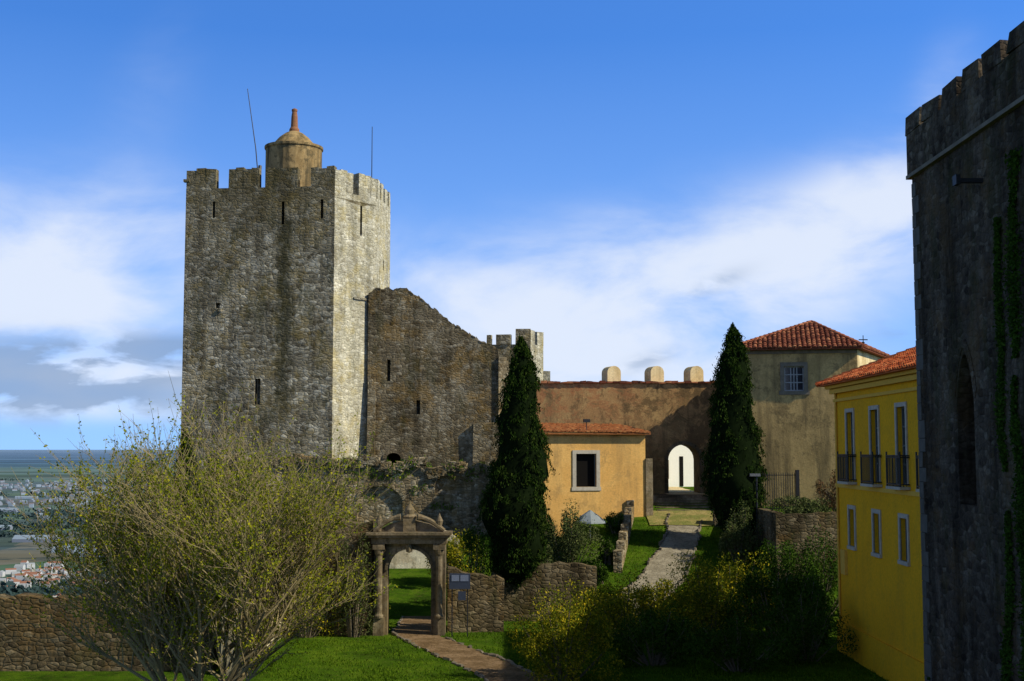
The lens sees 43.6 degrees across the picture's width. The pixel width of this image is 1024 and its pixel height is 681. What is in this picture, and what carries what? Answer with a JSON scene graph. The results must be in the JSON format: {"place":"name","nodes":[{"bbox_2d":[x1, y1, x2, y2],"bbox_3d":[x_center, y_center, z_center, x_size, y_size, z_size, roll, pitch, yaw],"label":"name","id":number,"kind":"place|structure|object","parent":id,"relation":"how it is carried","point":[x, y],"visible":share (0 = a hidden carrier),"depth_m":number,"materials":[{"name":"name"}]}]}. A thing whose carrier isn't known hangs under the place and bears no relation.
{"place":"outdoors","nodes":[
{"label":"outdoors","id":0,"kind":"place"},
{"bbox_2d":[0,450,886,680],"bbox_3d":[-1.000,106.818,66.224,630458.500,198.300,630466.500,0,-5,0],"label":"ground","id":1,"kind":"structure","parent":0,"point":[411,592],"depth_m":62.89,"materials":[{"name":"green plant"}]},
{"bbox_2d":[0,544,108,596],"bbox_3d":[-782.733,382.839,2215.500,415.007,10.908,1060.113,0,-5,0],"label":"distant village","id":2,"kind":"object","parent":1,"relation":"on","point":[17,577],"visible":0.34,"depth_m":2005.48,"materials":[{"name":"ceramic"}]},
{"bbox_2d":[0,479,156,556],"bbox_3d":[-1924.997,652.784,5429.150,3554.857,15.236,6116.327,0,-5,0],"label":"distant town","id":3,"kind":"object","parent":1,"relation":"on","point":[17,538],"visible":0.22,"depth_m":4856.59,"materials":[{"name":"ceramic"}]},
{"bbox_2d":[0,476,164,595],"bbox_3d":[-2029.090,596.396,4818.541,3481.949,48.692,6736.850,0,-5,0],"label":"distant trees","id":4,"kind":"object","parent":1,"relation":"on","point":[11,589],"visible":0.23,"depth_m":3136.05,"materials":[{"name":"green plant"}]},
{"bbox_2d":[0,593,219,670],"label":"rampart wall","id":5,"kind":"structure","parent":1,"relation":"on","point":[20,650],"depth_m":49.20,"materials":[{"name":"grey stone"}]},
{"bbox_2d":[157,427,203,583],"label":"evergreen tree","id":6,"kind":"object","parent":1,"relation":"on","point":[183,444],"visible":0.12,"depth_m":71.36,"materials":[{"name":"green plant"}]},
{"bbox_2d":[1,373,419,680],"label":"budding broadleaf tree","id":7,"kind":"object","parent":1,"relation":"on","point":[257,610],"visible":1,"depth_m":38.28,"materials":[{"name":"green plant"}]},
{"bbox_2d":[221,498,284,675],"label":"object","id":8,"kind":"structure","parent":1,"relation":"on","point":[230,667],"depth_m":48.21,"materials":[{"name":"plant"}]},
{"bbox_2d":[181,89,389,470],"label":"stone keep tower","id":9,"kind":"structure","parent":1,"relation":"on","point":[286,269],"depth_m":99.36,"materials":[{"name":"stone"}]},
{"bbox_2d":[282,528,341,638],"bbox_3d":[-9.272,11.019,58.237,3.258,5.318,1.346,0,-5,0],"label":"hedge shrub","id":10,"kind":"object","parent":1,"relation":"on","point":[309,634],"visible":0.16,"depth_m":57.95,"materials":[{"name":"green plant"}]},
{"bbox_2d":[205,452,490,510],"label":"moss and weeds","id":11,"kind":"object","parent":1,"relation":"on","point":[415,464],"visible":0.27,"depth_m":84.42,"materials":[{"name":"green plant"}]},
{"bbox_2d":[207,462,489,534],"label":"rubble wall","id":12,"kind":"structure","parent":1,"relation":"on","point":[465,496],"depth_m":84.50,"materials":[{"name":"grey stone"}]},
{"bbox_2d":[206,453,490,499],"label":"wall-top vegetation","id":13,"kind":"object","parent":12,"relation":"on","point":[437,472],"visible":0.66,"depth_m":84.43,"materials":[{"name":"green plant"}]},
{"bbox_2d":[335,521,376,637],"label":"hedge shrub","id":14,"kind":"object","parent":1,"relation":"on","point":[352,627],"visible":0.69,"depth_m":58.09,"materials":[{"name":"green plant"}]},
{"bbox_2d":[283,514,503,635],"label":"portal side wall","id":15,"kind":"structure","parent":1,"relation":"on","point":[486,603],"depth_m":59.55,"materials":[{"name":"grey stone"}]},
{"bbox_2d":[388,453,400,464],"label":"doorway back","id":16,"kind":"structure","parent":1,"relation":"on","point":[392,457],"depth_m":101.78,"materials":[{"name":"black"}]},
{"bbox_2d":[366,503,452,635],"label":"stone portal gate","id":17,"kind":"structure","parent":1,"relation":"on","point":[410,532],"depth_m":58.74,"materials":[{"name":"stone"}]},
{"bbox_2d":[389,534,458,568],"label":"garden rubble wall","id":18,"kind":"structure","parent":1,"relation":"on","point":[412,559],"depth_m":75.21,"materials":[{"name":"beige paint"}]},
{"bbox_2d":[367,288,498,466],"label":"gable wall","id":19,"kind":"structure","parent":1,"relation":"on","point":[433,373],"depth_m":100.49,"materials":[{"name":"grey stone"}]},
{"bbox_2d":[383,450,403,458],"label":"door arch stones","id":20,"kind":"object","parent":19,"relation":"attached to","point":[394,451],"depth_m":99.86,"materials":[{"name":"grey stone"}]},
{"bbox_2d":[372,287,497,349],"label":"coping stones","id":21,"kind":"object","parent":19,"relation":"on","point":[442,315],"visible":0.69,"depth_m":100.95,"materials":[{"name":"grey stone"}]},
{"bbox_2d":[367,357,507,465],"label":"buttress","id":22,"kind":"structure","parent":1,"relation":"on","point":[484,449],"depth_m":99.68,"materials":[{"name":"grey stone"}]},
{"bbox_2d":[425,529,485,583],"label":"garden shrub","id":23,"kind":"object","parent":1,"relation":"on","point":[453,552],"visible":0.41,"depth_m":70.76,"materials":[{"name":"green plant"}]},
{"bbox_2d":[449,573,469,636],"bbox_3d":[-2.375,12.026,58.168,0.950,2.850,0.150,0,-5,0],"label":"information sign","id":24,"kind":"object","parent":1,"relation":"on","point":[459,580],"visible":1,"depth_m":58.22,"materials":[{"name":"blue metal"}]},
{"bbox_2d":[446,559,476,586],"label":"hedge shrub","id":25,"kind":"object","parent":1,"relation":"on","point":[473,571],"visible":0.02,"depth_m":61.12,"materials":[{"name":"green plant"}]},
{"bbox_2d":[446,523,491,604],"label":"garden shrub","id":26,"kind":"object","parent":1,"relation":"on","point":[482,552],"visible":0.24,"depth_m":66.06,"materials":[{"name":"green plant"}]},
{"bbox_2d":[470,334,555,588],"bbox_3d":[0.128,6.742,64.141,3.976,14.207,4.296,-4,-6,37],"label":"cypress tree","id":27,"kind":"object","parent":1,"relation":"on","point":[514,514],"visible":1,"depth_m":63.31,"materials":[{"name":"green plant"}]},
{"bbox_2d":[481,329,549,382],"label":"battlemented watchtower","id":28,"kind":"structure","parent":1,"relation":"on","point":[534,340],"depth_m":110.72,"materials":[{"name":"grey stone"}]},
{"bbox_2d":[492,561,596,620],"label":"rubble wall","id":29,"kind":"structure","parent":1,"relation":"on","point":[518,600],"depth_m":63.45,"materials":[{"name":"grey stone"}]},
{"bbox_2d":[203,519,888,680],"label":"lawn grass","id":30,"kind":"structure","parent":1,"relation":"on","point":[825,673],"depth_m":50.52,"materials":[{"name":"green plant"}]},
{"bbox_2d":[540,544,553,562],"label":"grey leaved shrub","id":31,"kind":"object","parent":1,"relation":"on","point":[548,547],"depth_m":67.08,"materials":[{"name":"green plant"}]},
{"bbox_2d":[506,575,624,680],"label":"flowering shrub","id":32,"kind":"object","parent":1,"relation":"on","point":[587,629],"visible":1,"depth_m":46.57,"materials":[{"name":"green plant"}]},
{"bbox_2d":[541,499,603,564],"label":"grey leaved shrub","id":33,"kind":"object","parent":1,"relation":"on","point":[567,551],"visible":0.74,"depth_m":69.25,"materials":[{"name":"green plant"}]},
{"bbox_2d":[576,510,605,536],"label":"garden parasol","id":34,"kind":"object","parent":1,"relation":"on","point":[592,516],"visible":0.67,"depth_m":74.89,"materials":[{"name":"fabric"}]},
{"bbox_2d":[543,434,645,536],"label":"walls","id":35,"kind":"structure","parent":1,"relation":"on","point":[622,471],"depth_m":79.71,"materials":[{"name":"orange paint"}]},
{"bbox_2d":[572,450,600,490],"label":"window","id":36,"kind":"structure","parent":35,"relation":"attached to","point":[585,476],"depth_m":79.68,"materials":[{"name":"stone"}]},
{"bbox_2d":[539,422,650,434],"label":"tiled roof","id":37,"kind":"structure","parent":35,"relation":"on","point":[603,428],"depth_m":81.02,"materials":[{"name":"tile"}]},
{"bbox_2d":[592,559,609,585],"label":"garden shrub","id":38,"kind":"object","parent":1,"relation":"on","point":[602,574],"visible":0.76,"depth_m":67.16,"materials":[{"name":"green plant"}]},
{"bbox_2d":[570,586,641,628],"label":"flowering shrub","id":39,"kind":"object","parent":1,"relation":"on","point":[591,593],"visible":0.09,"depth_m":60.69,"materials":[{"name":"green plant"}]},
{"bbox_2d":[598,534,615,564],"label":"garden shrub","id":40,"kind":"object","parent":1,"relation":"on","point":[606,554],"visible":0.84,"depth_m":70.58,"materials":[{"name":"green plant"}]},
{"bbox_2d":[603,510,624,533],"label":"garden shrub","id":41,"kind":"object","parent":1,"relation":"on","point":[613,526],"visible":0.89,"depth_m":76.29,"materials":[{"name":"green plant"}]},
{"bbox_2d":[568,566,676,641],"bbox_3d":[4.894,11.834,57.228,5.120,3.546,3.586,0,-5,0],"label":"flowering shrub","id":42,"kind":"object","parent":1,"relation":"on","point":[615,604],"visible":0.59,"depth_m":56.90,"materials":[{"name":"green plant"}]},
{"bbox_2d":[613,500,633,572],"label":"stepped garden wall","id":43,"kind":"structure","parent":1,"relation":"on","point":[620,551],"depth_m":72.74,"materials":[{"name":"grey stone"}]},
{"bbox_2d":[536,366,715,493],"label":"curtain wall with gate","id":44,"kind":"structure","parent":1,"relation":"on","point":[669,415],"depth_m":87.92,"materials":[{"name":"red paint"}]},
{"bbox_2d":[645,458,652,516],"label":"end buttress","id":45,"kind":"structure","parent":1,"relation":"on","point":[649,482],"depth_m":80.19,"materials":[{"name":"stone"}]},
{"bbox_2d":[610,601,700,667],"bbox_3d":[5.734,11.634,50.408,3.842,2.798,3.556,0,-5,0],"label":"garden shrub","id":46,"kind":"object","parent":1,"relation":"on","point":[661,645],"visible":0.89,"depth_m":50.32,"materials":[{"name":"green plant"}]},
{"bbox_2d":[637,578,682,624],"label":"garden shrub","id":47,"kind":"object","parent":1,"relation":"on","point":[661,588],"visible":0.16,"depth_m":61.68,"materials":[{"name":"green plant"}]},
{"bbox_2d":[647,510,713,525],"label":"gate forecourt","id":48,"kind":"structure","parent":1,"relation":"on","point":[687,517],"depth_m":79.60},
{"bbox_2d":[668,445,693,486],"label":"white house","id":49,"kind":"structure","parent":1,"relation":"on","point":[680,466],"depth_m":103.57,"materials":[{"name":"paint"}]},
{"bbox_2d":[668,456,683,485],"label":"door","id":50,"kind":"structure","parent":49,"relation":"in","point":[680,457],"depth_m":103.53,"materials":[{"name":"black"}]},
{"bbox_2d":[653,494,712,510],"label":"stone steps","id":51,"kind":"structure","parent":1,"relation":"on","point":[675,499],"depth_m":83.29,"materials":[{"name":"grey stone"}]},
{"bbox_2d":[657,548,762,641],"bbox_3d":[8.652,11.336,56.963,4.856,4.488,3.659,2,-5,-25],"label":"garden shrub","id":52,"kind":"object","parent":1,"relation":"on","point":[699,609],"visible":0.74,"depth_m":56.15,"materials":[{"name":"green plant"}]},
{"bbox_2d":[683,549,774,629],"bbox_3d":[10.257,11.868,60.515,4.545,4.034,4.330,0,-5,0],"label":"garden shrub","id":53,"kind":"object","parent":1,"relation":"on","point":[734,572],"visible":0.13,"depth_m":60.33,"materials":[{"name":"green plant"}]},
{"bbox_2d":[698,322,770,534],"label":"cypress tree","id":54,"kind":"object","parent":1,"relation":"on","point":[732,459],"visible":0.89,"depth_m":73.33,"materials":[{"name":"green plant"}]},
{"bbox_2d":[716,500,762,565],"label":"garden shrub","id":55,"kind":"object","parent":1,"relation":"on","point":[736,540],"visible":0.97,"depth_m":70.70,"materials":[{"name":"green plant"}]},
{"bbox_2d":[753,539,767,567],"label":"garden shrub","id":56,"kind":"object","parent":1,"relation":"on","point":[758,553],"visible":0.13,"depth_m":70.07,"materials":[{"name":"green plant"}]},
{"bbox_2d":[717,561,837,646],"bbox_3d":[11.565,11.632,56.409,5.163,3.814,4.028,0,-5,0],"label":"garden shrub","id":57,"kind":"object","parent":1,"relation":"on","point":[749,580],"visible":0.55,"depth_m":56.04,"materials":[{"name":"green plant"}]},
{"bbox_2d":[754,538,825,622],"bbox_3d":[13.344,11.709,61.803,3.553,4.336,3.647,-1,-5,17],"label":"garden shrub","id":58,"kind":"object","parent":1,"relation":"on","point":[786,556],"visible":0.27,"depth_m":61.44,"materials":[{"name":"green plant"}]},
{"bbox_2d":[749,508,837,580],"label":"retaining wall","id":59,"kind":"structure","parent":1,"relation":"on","point":[777,527],"depth_m":67.42,"materials":[{"name":"grey stone"}]},
{"bbox_2d":[749,474,760,537],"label":"floodlight post","id":60,"kind":"object","parent":59,"relation":"on","point":[755,475],"visible":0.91,"depth_m":72.62,"materials":[{"name":"metal"}]},
{"bbox_2d":[763,470,799,511],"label":"iron railing","id":61,"kind":"object","parent":59,"relation":"on","point":[796,483],"visible":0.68,"depth_m":73.53,"materials":[{"name":"grey metal"}]},
{"bbox_2d":[765,495,830,513],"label":"garden shrub","id":62,"kind":"object","parent":59,"relation":"on","point":[807,507],"visible":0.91,"depth_m":68.89,"materials":[{"name":"green plant"}]},
{"bbox_2d":[775,567,828,640],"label":"garden shrub","id":63,"kind":"object","parent":1,"relation":"on","point":[811,586],"visible":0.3,"depth_m":56.32,"materials":[{"name":"green plant"}]},
{"bbox_2d":[753,584,858,665],"bbox_3d":[11.820,11.485,51.315,4.091,3.242,3.399,-3,-6,29],"label":"garden shrub","id":64,"kind":"object","parent":1,"relation":"on","point":[824,625],"visible":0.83,"depth_m":51.22,"materials":[{"name":"green plant"}]},
{"bbox_2d":[745,352,868,506],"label":"walls","id":65,"kind":"structure","parent":1,"relation":"on","point":[799,431],"depth_m":80.47,"materials":[{"name":"paint"}]},
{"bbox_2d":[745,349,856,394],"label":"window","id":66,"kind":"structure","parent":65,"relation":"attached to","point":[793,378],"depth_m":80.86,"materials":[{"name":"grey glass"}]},
{"bbox_2d":[857,350,880,367],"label":"side render","id":67,"kind":"object","parent":65,"relation":"attached to","point":[863,358],"visible":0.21,"depth_m":82.26,"materials":[{"name":"beige paint"}]},
{"bbox_2d":[784,524,838,614],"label":"garden shrub","id":68,"kind":"object","parent":1,"relation":"on","point":[830,581],"visible":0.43,"depth_m":62.33,"materials":[{"name":"green plant"}]},
{"bbox_2d":[815,468,836,511],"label":"garden shrub","id":69,"kind":"object","parent":1,"relation":"on","point":[832,506],"visible":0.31,"depth_m":70.87,"materials":[{"name":"green plant"}]},
{"bbox_2d":[836,380,923,662],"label":"walls","id":70,"kind":"structure","parent":1,"relation":"on","point":[882,599],"depth_m":47.89,"materials":[{"name":"yellow paint"}]},
{"bbox_2d":[834,394,847,645],"bbox_3d":[13.838,7.564,53.778,0.117,11.000,1.249,0,-5,0],"label":"utility box and drainpipe","id":71,"kind":"object","parent":70,"relation":"attached to","point":[842,559],"visible":0.88,"depth_m":54.20,"materials":[{"name":"grey metal"}]},
{"bbox_2d":[825,369,919,496],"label":"cornice bands","id":72,"kind":"object","parent":70,"relation":"attached to","point":[894,378],"visible":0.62,"depth_m":48.13,"materials":[{"name":"paint"}]},
{"bbox_2d":[815,346,916,386],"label":"tiled roof","id":73,"kind":"structure","parent":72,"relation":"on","point":[904,360],"depth_m":49.71,"materials":[{"name":"tile"}]},
{"bbox_2d":[837,402,918,566],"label":"window surrounds","id":74,"kind":"object","parent":70,"relation":"attached to","point":[878,511],"visible":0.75,"depth_m":48.29,"materials":[{"name":"stone"}]},
{"bbox_2d":[837,451,919,488],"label":"balcony railings","id":75,"kind":"object","parent":70,"relation":"attached to","point":[843,474],"visible":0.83,"depth_m":48.13,"materials":[{"name":"black metal"}]},
{"bbox_2d":[851,407,906,559],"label":"window frames","id":76,"kind":"structure","parent":70,"relation":"attached to","point":[903,437],"depth_m":49.10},
{"bbox_2d":[837,619,924,680],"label":"plinth","id":77,"kind":"structure","parent":70,"relation":"attached to","point":[880,658],"depth_m":47.80,"materials":[{"name":"yellow paint"}]},
{"bbox_2d":[905,21,1023,680],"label":"dark stone tower","id":78,"kind":"structure","parent":1,"relation":"on","point":[964,133],"depth_m":31.18,"materials":[{"name":"black stone"}]},
{"bbox_2d":[927,146,1023,680],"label":"climbing ivy","id":79,"kind":"object","parent":78,"relation":"attached to","point":[1011,256],"visible":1,"depth_m":28.04,"materials":[{"name":"green plant"}]},
{"bbox_2d":[391,616,559,680],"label":"lawn path","id":80,"kind":"structure","parent":0,"point":[415,630],"depth_m":52.96,"materials":[{"name":"brown stone"}]},
{"bbox_2d":[0,0,1023,449],"label":"sky","id":81,"kind":"structure","parent":0,"point":[624,183],"materials":[{"name":"blue"}]},
{"bbox_2d":[621,513,702,607],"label":"path","id":82,"kind":"structure","parent":0,"point":[678,540],"depth_m":72.08,"materials":[{"name":"grey gravel"}]},
{"bbox_2d":[665,487,704,493],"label":"gate passage paving","id":83,"kind":"structure","parent":0,"point":[676,490],"depth_m":91.03,"materials":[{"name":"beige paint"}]},
{"bbox_2d":[742,320,888,357],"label":"tiled roof","id":84,"kind":"structure","parent":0,"point":[810,335],"depth_m":81.83,"materials":[{"name":"tile"}]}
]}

